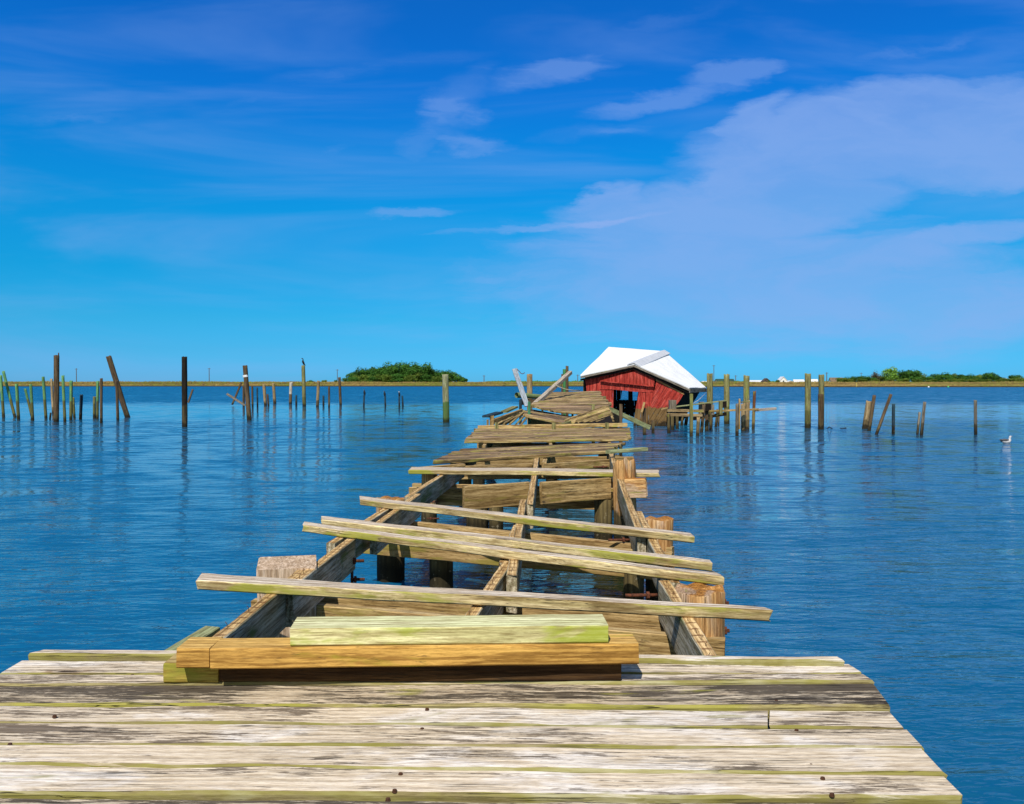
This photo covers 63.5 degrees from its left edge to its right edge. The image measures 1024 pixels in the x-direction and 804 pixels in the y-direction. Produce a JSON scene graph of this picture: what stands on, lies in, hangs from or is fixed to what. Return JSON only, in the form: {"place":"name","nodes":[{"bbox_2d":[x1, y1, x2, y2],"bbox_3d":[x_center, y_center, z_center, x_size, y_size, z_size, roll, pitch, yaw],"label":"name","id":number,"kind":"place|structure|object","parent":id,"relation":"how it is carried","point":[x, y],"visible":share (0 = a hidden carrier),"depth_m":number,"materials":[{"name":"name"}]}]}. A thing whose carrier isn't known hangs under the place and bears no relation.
{"place":"outdoors","nodes":[
{"label":"outdoors","id":0,"kind":"place"},
{"bbox_2d":[0,386,1023,803],"bbox_3d":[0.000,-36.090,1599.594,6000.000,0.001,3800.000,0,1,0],"label":"water","id":1,"kind":"structure","parent":0,"point":[888,562],"depth_m":14.17,"materials":[{"name":"liquid"}]},
{"bbox_2d":[0,375,4,417],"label":"piling","id":2,"kind":"object","parent":1,"relation":"in","point":[2,398],"visible":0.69,"depth_m":53.66,"materials":[{"name":"green wood"}]},
{"bbox_2d":[2,371,15,416],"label":"piling","id":3,"kind":"object","parent":1,"relation":"in","point":[9,395],"visible":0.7,"depth_m":54.16,"materials":[{"name":"green wood"}]},
{"bbox_2d":[15,384,19,419],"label":"piling","id":4,"kind":"object","parent":1,"relation":"in","point":[17,401],"visible":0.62,"depth_m":50.80,"materials":[{"name":"green wood"}]},
{"bbox_2d":[29,384,33,420],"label":"piling","id":5,"kind":"object","parent":1,"relation":"in","point":[31,402],"visible":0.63,"depth_m":49.50,"materials":[{"name":"green wood"}]},
{"bbox_2d":[42,377,47,417],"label":"piling","id":6,"kind":"object","parent":1,"relation":"in","point":[44,397],"visible":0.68,"depth_m":52.67,"materials":[{"name":"green wood"}]},
{"bbox_2d":[50,379,53,413],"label":"piling","id":7,"kind":"object","parent":1,"relation":"in","point":[52,393],"visible":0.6,"depth_m":60.45,"materials":[{"name":"beige wood"}]},
{"bbox_2d":[53,355,58,421],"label":"piling","id":8,"kind":"object","parent":1,"relation":"in","point":[56,393],"visible":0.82,"depth_m":47.77,"materials":[{"name":"brown wood"}]},
{"bbox_2d":[61,375,65,421],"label":"piling","id":9,"kind":"object","parent":1,"relation":"in","point":[63,398],"visible":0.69,"depth_m":47.85,"materials":[{"name":"green wood"}]},
{"bbox_2d":[69,380,72,419],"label":"piling","id":10,"kind":"object","parent":1,"relation":"in","point":[70,400],"visible":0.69,"depth_m":49.92,"materials":[{"name":"green wood"}]},
{"bbox_2d":[79,394,82,419],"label":"piling","id":11,"kind":"object","parent":1,"relation":"in","point":[80,407],"visible":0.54,"depth_m":50.81,"materials":[{"name":"black wood"}]},
{"bbox_2d":[96,381,98,418],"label":"piling","id":12,"kind":"object","parent":1,"relation":"in","point":[97,399],"visible":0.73,"depth_m":51.72,"materials":[{"name":"green wood"}]},
{"bbox_2d":[100,378,102,422],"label":"piling","id":13,"kind":"object","parent":1,"relation":"in","point":[101,400],"visible":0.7,"depth_m":46.30,"materials":[{"name":"brown wood"}]},
{"bbox_2d":[115,380,118,419],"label":"piling","id":14,"kind":"object","parent":1,"relation":"in","point":[117,400],"visible":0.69,"depth_m":49.92,"materials":[{"name":"brown wood"}]},
{"bbox_2d":[106,355,129,416],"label":"piling","id":15,"kind":"object","parent":1,"relation":"in","point":[114,378],"visible":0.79,"depth_m":54.09,"materials":[{"name":"brown wood"}]},
{"bbox_2d":[182,356,187,426],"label":"piling","id":16,"kind":"object","parent":1,"relation":"in","point":[184,397],"visible":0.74,"depth_m":42.14,"materials":[{"name":"brown wood"}]},
{"bbox_2d":[243,365,251,419],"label":"piling","id":17,"kind":"object","parent":1,"relation":"in","point":[247,393],"visible":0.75,"depth_m":49.87,"materials":[{"name":"brown wood"}]},
{"bbox_2d":[256,555,316,637],"bbox_3d":[-1.695,2.424,6.207,0.440,2.492,0.345,1,3,-14],"label":"piling","id":18,"kind":"object","parent":1,"relation":"in","point":[280,566],"visible":0.06,"depth_m":6.05,"materials":[{"name":"brown wood"}]},
{"bbox_2d":[301,365,305,405],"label":"post","id":19,"kind":"object","parent":1,"relation":"in","point":[303,386],"visible":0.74,"depth_m":78.60,"materials":[{"name":"brown wood"}]},
{"bbox_2d":[316,380,319,406],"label":"post","id":20,"kind":"object","parent":1,"relation":"in","point":[317,393],"visible":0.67,"depth_m":77.59,"materials":[{"name":"beige wood"}]},
{"bbox_2d":[338,377,341,404],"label":"post","id":21,"kind":"object","parent":1,"relation":"in","point":[340,394],"visible":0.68,"depth_m":83.22,"materials":[{"name":"brown wood"}]},
{"bbox_2d":[376,496,404,582],"bbox_3d":[-1.411,2.338,9.670,0.334,2.462,0.327,0,1,0],"label":"piling","id":22,"kind":"object","parent":1,"relation":"in","point":[390,568],"visible":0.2,"depth_m":9.52,"materials":[{"name":"brown wood"}]},
{"bbox_2d":[421,474,436,522],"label":"piling","id":23,"kind":"object","parent":1,"relation":"in","point":[425,478],"visible":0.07,"depth_m":12.54,"materials":[{"name":"brown wood"}]},
{"bbox_2d":[429,529,452,587],"bbox_3d":[-0.792,2.504,9.271,0.271,2.148,0.270,0,1,0],"label":"piling","id":24,"kind":"object","parent":1,"relation":"in","point":[440,573],"visible":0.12,"depth_m":9.16,"materials":[{"name":"brown wood"}]},
{"bbox_2d":[442,374,449,422],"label":"piling","id":25,"kind":"object","parent":1,"relation":"in","point":[445,388],"visible":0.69,"depth_m":46.97,"materials":[{"name":"green wood"}]},
{"bbox_2d":[466,508,488,527],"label":"piling","id":26,"kind":"object","parent":1,"relation":"in","point":[472,522],"visible":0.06,"depth_m":12.50,"materials":[{"name":"brown wood"}]},
{"bbox_2d":[0,650,961,803],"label":"wooden deck","id":27,"kind":"structure","parent":1,"relation":"in","point":[104,727],"depth_m":3.04,"materials":[{"name":"brown wood"}]},
{"bbox_2d":[163,653,218,682],"bbox_3d":[-1.382,1.163,3.679,0.237,0.087,0.243,0,1,0],"label":"timber","id":28,"kind":"object","parent":27,"relation":"on","point":[172,673],"visible":0.37,"depth_m":3.56,"materials":[{"name":"wood"}]},
{"bbox_2d":[176,637,222,667],"bbox_3d":[-1.343,1.077,3.564,0.142,0.084,0.167,0,1,0],"label":"timber","id":29,"kind":"object","parent":28,"relation":"on","point":[193,652],"visible":0.87,"depth_m":3.48,"materials":[{"name":"wood"}]},
{"bbox_2d":[219,664,620,681],"bbox_3d":[-0.396,1.162,3.643,1.737,0.090,0.144,0,1,0],"label":"timber","id":30,"kind":"object","parent":27,"relation":"on","point":[595,672],"visible":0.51,"depth_m":3.57,"materials":[{"name":"wood"}]},
{"bbox_2d":[210,634,638,668],"bbox_3d":[-0.366,1.074,3.573,1.811,0.090,0.154,0,1,-2],"label":"timber","id":31,"kind":"object","parent":30,"relation":"on","point":[252,653],"visible":0.84,"depth_m":3.50,"materials":[{"name":"wood"}]},
{"bbox_2d":[290,614,607,645],"bbox_3d":[-0.269,0.990,3.600,1.359,0.077,0.188,0,1,-2],"label":"timber","id":32,"kind":"object","parent":31,"relation":"on","point":[459,629],"visible":1,"depth_m":3.52,"materials":[{"name":"wood"}]},
{"bbox_2d":[489,507,502,529],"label":"piling","id":33,"kind":"object","parent":1,"relation":"in","point":[495,525],"visible":0.06,"depth_m":12.35,"materials":[{"name":"brown wood"}]},
{"bbox_2d":[528,402,530,423],"bbox_3d":[0.530,1.089,25.552,0.088,2.207,0.087,0,1,0],"label":"post","id":34,"kind":"object","parent":1,"relation":"in","point":[529,404],"visible":0.31,"depth_m":25.49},
{"bbox_2d":[519,410,569,423],"bbox_3d":[0.953,0.470,25.246,1.821,0.391,1.671,0,1,17],"label":"deck section","id":35,"kind":"object","parent":34,"relation":"on","point":[551,418],"visible":0.88,"depth_m":25.26,"materials":[{"name":"brown wood"}]},
{"bbox_2d":[498,411,526,424],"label":"fallen planks","id":36,"kind":"object","parent":35,"relation":"on","point":[510,420],"visible":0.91,"depth_m":24.66,"materials":[{"name":"brown wood"}]},
{"bbox_2d":[512,368,527,406],"bbox_3d":[0.278,-0.471,26.514,0.172,1.601,0.054,-11,-38,-9],"label":"leaning board","id":37,"kind":"object","parent":35,"relation":"on","point":[520,387],"visible":0.98,"depth_m":26.48,"materials":[{"name":"blue paint"}]},
{"bbox_2d":[527,374,532,423],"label":"piling","id":38,"kind":"object","parent":1,"relation":"in","point":[529,383],"visible":0.31,"depth_m":32.90,"materials":[{"name":"beige wood"}]},
{"bbox_2d":[594,498,612,539],"bbox_3d":[1.320,2.443,11.962,0.270,2.142,0.274,0,1,0],"label":"piling","id":39,"kind":"object","parent":1,"relation":"in","point":[603,509],"visible":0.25,"depth_m":11.83,"materials":[{"name":"brown wood"}]},
{"bbox_2d":[619,404,622,455],"bbox_3d":[3.345,1.375,25.448,0.099,2.636,0.095,0,1,0],"label":"post","id":40,"kind":"object","parent":1,"relation":"in","point":[620,413],"visible":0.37,"depth_m":25.38,"materials":[{"name":"brown wood"}]},
{"bbox_2d":[613,457,636,541],"bbox_3d":[1.629,2.143,11.877,0.330,2.766,0.485,1,1,21],"label":"piling","id":41,"kind":"object","parent":1,"relation":"in","point":[624,468],"visible":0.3,"depth_m":11.70,"materials":[{"name":"brown wood"}]},
{"bbox_2d":[164,454,729,655],"bbox_3d":[0.006,1.405,10.730,3.482,0.790,13.373,0,1,3],"label":"walkway frame","id":42,"kind":"object","parent":41,"relation":"on","point":[270,615],"visible":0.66,"depth_m":6.95,"materials":[{"name":"brown wood"}]},
{"bbox_2d":[424,463,464,466],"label":"loose plank","id":43,"kind":"object","parent":42,"relation":"on","point":[456,465],"visible":0.53,"depth_m":13.07,"materials":[{"name":"brown wood"}]},
{"bbox_2d":[196,573,772,621],"bbox_3d":[-0.320,1.209,5.142,3.712,0.073,0.197,0,1,13],"label":"loose plank","id":44,"kind":"object","parent":42,"relation":"on","point":[261,585],"visible":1,"depth_m":5.07,"materials":[{"name":"brown wood"}]},
{"bbox_2d":[302,522,723,584],"bbox_3d":[-0.266,1.174,6.603,4.008,0.073,0.151,1,2,32],"label":"loose plank","id":45,"kind":"object","parent":42,"relation":"on","point":[678,574],"visible":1,"depth_m":6.33,"materials":[{"name":"brown wood"}]},
{"bbox_2d":[321,516,713,571],"bbox_3d":[-0.206,1.163,6.973,3.930,0.072,0.168,1,2,31],"label":"loose plank","id":46,"kind":"object","parent":42,"relation":"on","point":[616,554],"visible":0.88,"depth_m":6.70,"materials":[{"name":"brown wood"}]},
{"bbox_2d":[359,496,694,542],"bbox_3d":[-0.109,1.137,8.199,4.096,0.076,0.219,1,2,34],"label":"loose plank","id":47,"kind":"object","parent":42,"relation":"on","point":[669,535],"visible":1,"depth_m":7.93,"materials":[{"name":"brown wood"}]},
{"bbox_2d":[433,442,625,479],"bbox_3d":[0.610,1.231,15.746,5.192,0.647,2.784,-1,1,-23],"label":"deck section","id":48,"kind":"object","parent":42,"relation":"on","point":[469,456],"visible":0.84,"depth_m":15.63,"materials":[{"name":"brown wood"}]},
{"bbox_2d":[408,467,659,476],"bbox_3d":[0.286,1.030,12.228,3.752,0.074,0.456,0,1,7],"label":"loose plank","id":49,"kind":"object","parent":42,"relation":"on","point":[527,471],"visible":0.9,"depth_m":12.10,"materials":[{"name":"brown wood"}]},
{"bbox_2d":[605,447,647,453],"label":"loose plank","id":50,"kind":"object","parent":42,"relation":"on","point":[625,450],"visible":1,"depth_m":15.03,"materials":[{"name":"green wood"}]},
{"bbox_2d":[624,478,647,497],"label":"timber block","id":51,"kind":"structure","parent":42,"relation":"attached to","point":[636,487],"depth_m":11.42,"materials":[{"name":"brown wood"}]},
{"bbox_2d":[609,407,650,429],"bbox_3d":[4.196,0.584,29.516,1.811,0.172,0.061,24,-1,-20],"label":"loose plank","id":52,"kind":"object","parent":1,"relation":"on","point":[635,420],"visible":0.75,"depth_m":29.54,"materials":[{"name":"green wood"}]},
{"bbox_2d":[623,561,643,599],"bbox_3d":[1.199,2.542,8.183,0.205,2.125,0.204,0,1,0],"label":"piling","id":53,"kind":"object","parent":1,"relation":"in","point":[633,584],"visible":0.09,"depth_m":8.08,"materials":[{"name":"brown wood"}]},
{"bbox_2d":[580,347,706,425],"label":"shed","id":54,"kind":"structure","parent":1,"relation":"in","point":[609,372],"depth_m":43.37,"materials":[{"name":"red paint"}]},
{"bbox_2d":[645,516,672,600],"bbox_3d":[1.492,2.379,8.368,0.283,2.442,0.284,0,2,0],"label":"piling","id":55,"kind":"object","parent":1,"relation":"in","point":[664,522],"visible":0.22,"depth_m":8.23,"materials":[{"name":"brown wood"}]},
{"bbox_2d":[689,394,692,435],"bbox_3d":[7.611,1.204,35.154,0.146,3.118,0.132,0,1,0],"label":"post","id":56,"kind":"object","parent":1,"relation":"in","point":[691,416],"visible":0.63,"depth_m":35.08,"materials":[{"name":"wood"}]},
{"bbox_2d":[675,583,724,636],"bbox_3d":[1.247,2.440,5.517,0.330,2.458,0.336,-1,2,0],"label":"piling","id":57,"kind":"object","parent":1,"relation":"in","point":[701,593],"visible":0.17,"depth_m":5.35,"materials":[{"name":"brown wood"}]},
{"bbox_2d":[700,404,705,432],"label":"piling","id":58,"kind":"object","parent":1,"relation":"in","point":[702,421],"visible":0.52,"depth_m":37.77,"materials":[{"name":"brown wood"}]},
{"bbox_2d":[667,409,703,411],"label":"beam","id":59,"kind":"structure","parent":58,"relation":"attached to","point":[683,410],"depth_m":37.56,"materials":[{"name":"beige wood"}]},
{"bbox_2d":[707,373,712,421],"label":"piling","id":60,"kind":"object","parent":1,"relation":"in","point":[710,387],"visible":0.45,"depth_m":47.35,"materials":[{"name":"brown wood"}]},
{"bbox_2d":[724,374,729,423],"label":"piling","id":61,"kind":"object","parent":1,"relation":"in","point":[727,392],"visible":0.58,"depth_m":45.13,"materials":[{"name":"brown wood"}]},
{"bbox_2d":[735,403,738,435],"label":"piling","id":62,"kind":"object","parent":1,"relation":"in","point":[737,421],"visible":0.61,"depth_m":35.21,"materials":[{"name":"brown wood"}]},
{"bbox_2d":[741,403,745,430],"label":"piling","id":63,"kind":"object","parent":1,"relation":"in","point":[743,420],"visible":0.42,"depth_m":39.02,"materials":[{"name":"beige wood"}]},
{"bbox_2d":[743,375,749,403],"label":"piling","id":64,"kind":"object","parent":1,"relation":"in","point":[746,389],"visible":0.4,"depth_m":44.40,"materials":[{"name":"brown wood"}]},
{"bbox_2d":[746,400,749,429],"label":"piling","id":65,"kind":"object","parent":1,"relation":"in","point":[747,415],"visible":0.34,"depth_m":40.12,"materials":[{"name":"beige wood"}]},
{"bbox_2d":[752,391,755,428],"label":"piling","id":66,"kind":"object","parent":1,"relation":"in","point":[753,412],"visible":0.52,"depth_m":40.71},
{"bbox_2d":[805,373,810,427],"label":"piling","id":67,"kind":"object","parent":1,"relation":"in","point":[807,400],"visible":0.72,"depth_m":41.23,"materials":[{"name":"brown wood"}]},
{"bbox_2d":[818,394,823,429],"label":"piling","id":68,"kind":"object","parent":1,"relation":"in","point":[820,411],"visible":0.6,"depth_m":40.10,"materials":[{"name":"brown wood"}]},
{"bbox_2d":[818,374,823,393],"bbox_3d":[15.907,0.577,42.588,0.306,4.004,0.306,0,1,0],"label":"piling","id":69,"kind":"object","parent":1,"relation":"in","point":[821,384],"visible":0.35,"depth_m":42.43,"materials":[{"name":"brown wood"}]},
{"bbox_2d":[862,400,871,428],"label":"piling","id":70,"kind":"object","parent":1,"relation":"in","point":[866,415],"visible":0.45,"depth_m":40.66,"materials":[{"name":"beige wood"}]},
{"bbox_2d":[867,395,875,430],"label":"piling","id":71,"kind":"object","parent":1,"relation":"in","point":[871,412],"visible":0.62,"depth_m":39.05,"materials":[{"name":"brown wood"}]},
{"bbox_2d":[875,394,891,434],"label":"piling","id":72,"kind":"object","parent":1,"relation":"in","point":[883,414],"visible":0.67,"depth_m":36.33,"materials":[{"name":"brown wood"}]},
{"bbox_2d":[892,404,894,434],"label":"piling","id":73,"kind":"object","parent":1,"relation":"in","point":[893,419],"visible":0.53,"depth_m":36.33,"materials":[{"name":"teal wood"}]},
{"bbox_2d":[920,401,925,435],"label":"piling","id":74,"kind":"object","parent":1,"relation":"in","point":[922,419],"visible":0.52,"depth_m":35.66,"materials":[{"name":"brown wood"}]},
{"bbox_2d":[974,400,976,434],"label":"piling","id":75,"kind":"object","parent":1,"relation":"in","point":[975,417],"visible":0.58,"depth_m":36.10,"materials":[{"name":"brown wood"}]},
{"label":"piling","id":76,"kind":"object","parent":1,"relation":"in","visible":0},
{"bbox_2d":[464,427,633,464],"bbox_3d":[1.145,1.104,20.964,4.475,0.648,5.875,0,1,0],"label":"deck section","id":77,"kind":"object","parent":76,"relation":"on","point":[501,437],"visible":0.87,"depth_m":19.68,"materials":[{"name":"brown wood"}]},
{"bbox_2d":[478,423,626,428],"bbox_3d":[1.144,0.682,23.424,4.234,0.115,0.153,-1,1,0],"label":"loose plank","id":78,"kind":"object","parent":77,"relation":"on","point":[589,425],"visible":0.82,"depth_m":23.35,"materials":[{"name":"brown wood"}]},
{"bbox_2d":[0,0,1023,381],"label":"sky","id":79,"kind":"structure","parent":0,"point":[476,190],"materials":[{"name":"blue"}]},
{"bbox_2d":[3,382,1023,386],"bbox_3d":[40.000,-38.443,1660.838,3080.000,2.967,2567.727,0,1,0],"label":"marsh","id":80,"kind":"structure","parent":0,"point":[715,385],"depth_m":440.59,"materials":[{"name":"plant"}]},
{"bbox_2d":[360,368,378,376],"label":"tree","id":81,"kind":"object","parent":80,"relation":"on","point":[367,372],"visible":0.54,"depth_m":478.02,"materials":[{"name":"green plant"}]},
{"bbox_2d":[378,361,393,375],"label":"tree","id":82,"kind":"object","parent":80,"relation":"on","point":[382,370],"visible":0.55,"depth_m":480.71,"materials":[{"name":"green plant"}]},
{"bbox_2d":[387,364,402,374],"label":"tree","id":83,"kind":"object","parent":80,"relation":"on","point":[394,369],"visible":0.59,"depth_m":476.59,"materials":[{"name":"green plant"}]},
{"bbox_2d":[390,372,404,381],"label":"tree","id":84,"kind":"object","parent":80,"relation":"on","point":[397,377],"visible":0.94,"depth_m":461.77,"materials":[{"name":"green plant"}]},
{"bbox_2d":[394,361,407,373],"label":"tree","id":85,"kind":"object","parent":80,"relation":"on","point":[402,366],"visible":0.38,"depth_m":483.03,"materials":[{"name":"green plant"}]},
{"bbox_2d":[403,361,417,377],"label":"tree","id":86,"kind":"object","parent":80,"relation":"on","point":[407,372],"visible":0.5,"depth_m":480.92,"materials":[{"name":"green plant"}]},
{"bbox_2d":[410,362,433,377],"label":"tree","id":87,"kind":"object","parent":80,"relation":"on","point":[424,369],"visible":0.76,"depth_m":476.84,"materials":[{"name":"green plant"}]},
{"bbox_2d":[420,374,431,381],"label":"tree","id":88,"kind":"object","parent":80,"relation":"on","point":[425,378],"visible":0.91,"depth_m":463.21,"materials":[{"name":"green plant"}]},
{"bbox_2d":[435,369,453,381],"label":"tree","id":89,"kind":"object","parent":80,"relation":"on","point":[449,373],"visible":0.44,"depth_m":476.64,"materials":[{"name":"green plant"}]},
{"bbox_2d":[3,380,1023,385],"bbox_3d":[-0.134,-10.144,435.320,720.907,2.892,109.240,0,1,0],"label":"marsh grass","id":90,"kind":"structure","parent":80,"relation":"on","point":[363,382],"depth_m":443.29,"materials":[{"name":"plant"}]},
{"bbox_2d":[881,366,897,380],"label":"tree","id":91,"kind":"object","parent":80,"relation":"on","point":[891,373],"visible":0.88,"depth_m":419.33,"materials":[{"name":"green plant"}]},
{"bbox_2d":[904,370,923,381],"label":"tree","id":92,"kind":"object","parent":80,"relation":"on","point":[913,374],"visible":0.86,"depth_m":423.92,"materials":[{"name":"green plant"}]},
{"bbox_2d":[934,372,953,381],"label":"tree","id":93,"kind":"object","parent":80,"relation":"on","point":[943,376],"visible":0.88,"depth_m":428.34,"materials":[{"name":"green plant"}]},
{"bbox_2d":[980,372,997,381],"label":"tree","id":94,"kind":"object","parent":80,"relation":"on","point":[990,375],"visible":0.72,"depth_m":425.23,"materials":[{"name":"green plant"}]},
{"bbox_2d":[666,413,702,416],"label":"beam","id":95,"kind":"structure","parent":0,"point":[685,415],"depth_m":37.37,"materials":[{"name":"beige wood"}]},
{"bbox_2d":[676,400,726,406],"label":"loose plank","id":96,"kind":"object","parent":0,"point":[701,403],"visible":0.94,"depth_m":38.10,"materials":[{"name":"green wood"}]},
{"bbox_2d":[668,400,675,412],"bbox_3d":[7.346,0.278,37.911,0.312,0.734,0.307,0,1,0],"label":"post","id":97,"kind":"object","parent":96,"relation":"attached to","point":[671,404],"visible":0.75,"depth_m":37.76,"materials":[{"name":"grey wood"}]},
{"bbox_3d":[9.226,0.356,38.081,0.140,0.472,0.139,0,1,0],"label":"post","id":98,"kind":"object","parent":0,"visible":0},
{"bbox_2d":[709,408,758,411],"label":"beam","id":99,"kind":"structure","parent":98,"relation":"attached to","point":[751,409],"depth_m":38.22,"materials":[{"name":"brown wood"}]},
{"bbox_3d":[1.012,0.614,27.558,0.073,0.859,0.068,0,1,0],"label":"post","id":100,"kind":"object","parent":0,"visible":0},
{"bbox_2d":[530,405,610,414],"bbox_3d":[2.391,0.269,27.322,3.115,0.307,1.950,-1,1,-23],"label":"deck section","id":101,"kind":"object","parent":100,"relation":"on","point":[573,409],"visible":0.85,"depth_m":27.25,"materials":[{"name":"brown wood"}]},
{"bbox_2d":[531,391,611,405],"bbox_3d":[2.387,-0.135,30.971,2.716,0.480,7.352,0,1,8],"label":"deck section","id":102,"kind":"object","parent":101,"relation":"on","point":[578,398],"visible":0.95,"depth_m":30.61,"materials":[{"name":"brown wood"}]},
{"bbox_2d":[520,399,535,404],"bbox_3d":[0.713,-0.002,31.010,0.802,0.222,0.258,0,1,0],"label":"dark timber","id":103,"kind":"object","parent":102,"relation":"attached to","point":[531,401],"visible":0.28,"depth_m":30.88,"materials":[{"name":"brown wood"}]},
{"bbox_2d":[515,392,541,398],"bbox_3d":[0.703,-0.222,31.006,1.476,0.202,0.198,4,-1,-43],"label":"fallen log","id":104,"kind":"object","parent":103,"relation":"on","point":[528,395],"visible":0.53,"depth_m":30.87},
{"bbox_2d":[534,371,571,401],"bbox_3d":[1.512,-0.518,30.515,0.171,0.135,3.557,1,21,26],"label":"leaning pole","id":105,"kind":"object","parent":102,"relation":"on","point":[553,387],"visible":0.91,"depth_m":30.44,"materials":[{"name":"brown wood"}]},
{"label":"loose plank","id":106,"kind":"object","parent":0,"visible":0},
{"bbox_2d":[564,406,614,423],"bbox_3d":[2.760,0.415,25.020,1.158,0.544,2.668,1,2,35],"label":"deck section","id":107,"kind":"object","parent":106,"relation":"on","point":[603,414],"visible":0.9,"depth_m":24.89,"materials":[{"name":"brown wood"}]},
{"bbox_3d":[-0.602,1.308,24.709,0.134,1.808,0.132,0,1,0],"label":"post","id":108,"kind":"object","parent":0,"visible":0},
{"bbox_2d":[491,409,522,423],"bbox_3d":[-0.132,0.442,25.823,0.106,0.143,2.586,1,7,21],"label":"loose plank","id":109,"kind":"object","parent":108,"relation":"on","point":[505,416],"visible":0.73,"depth_m":25.61,"materials":[{"name":"wood"}]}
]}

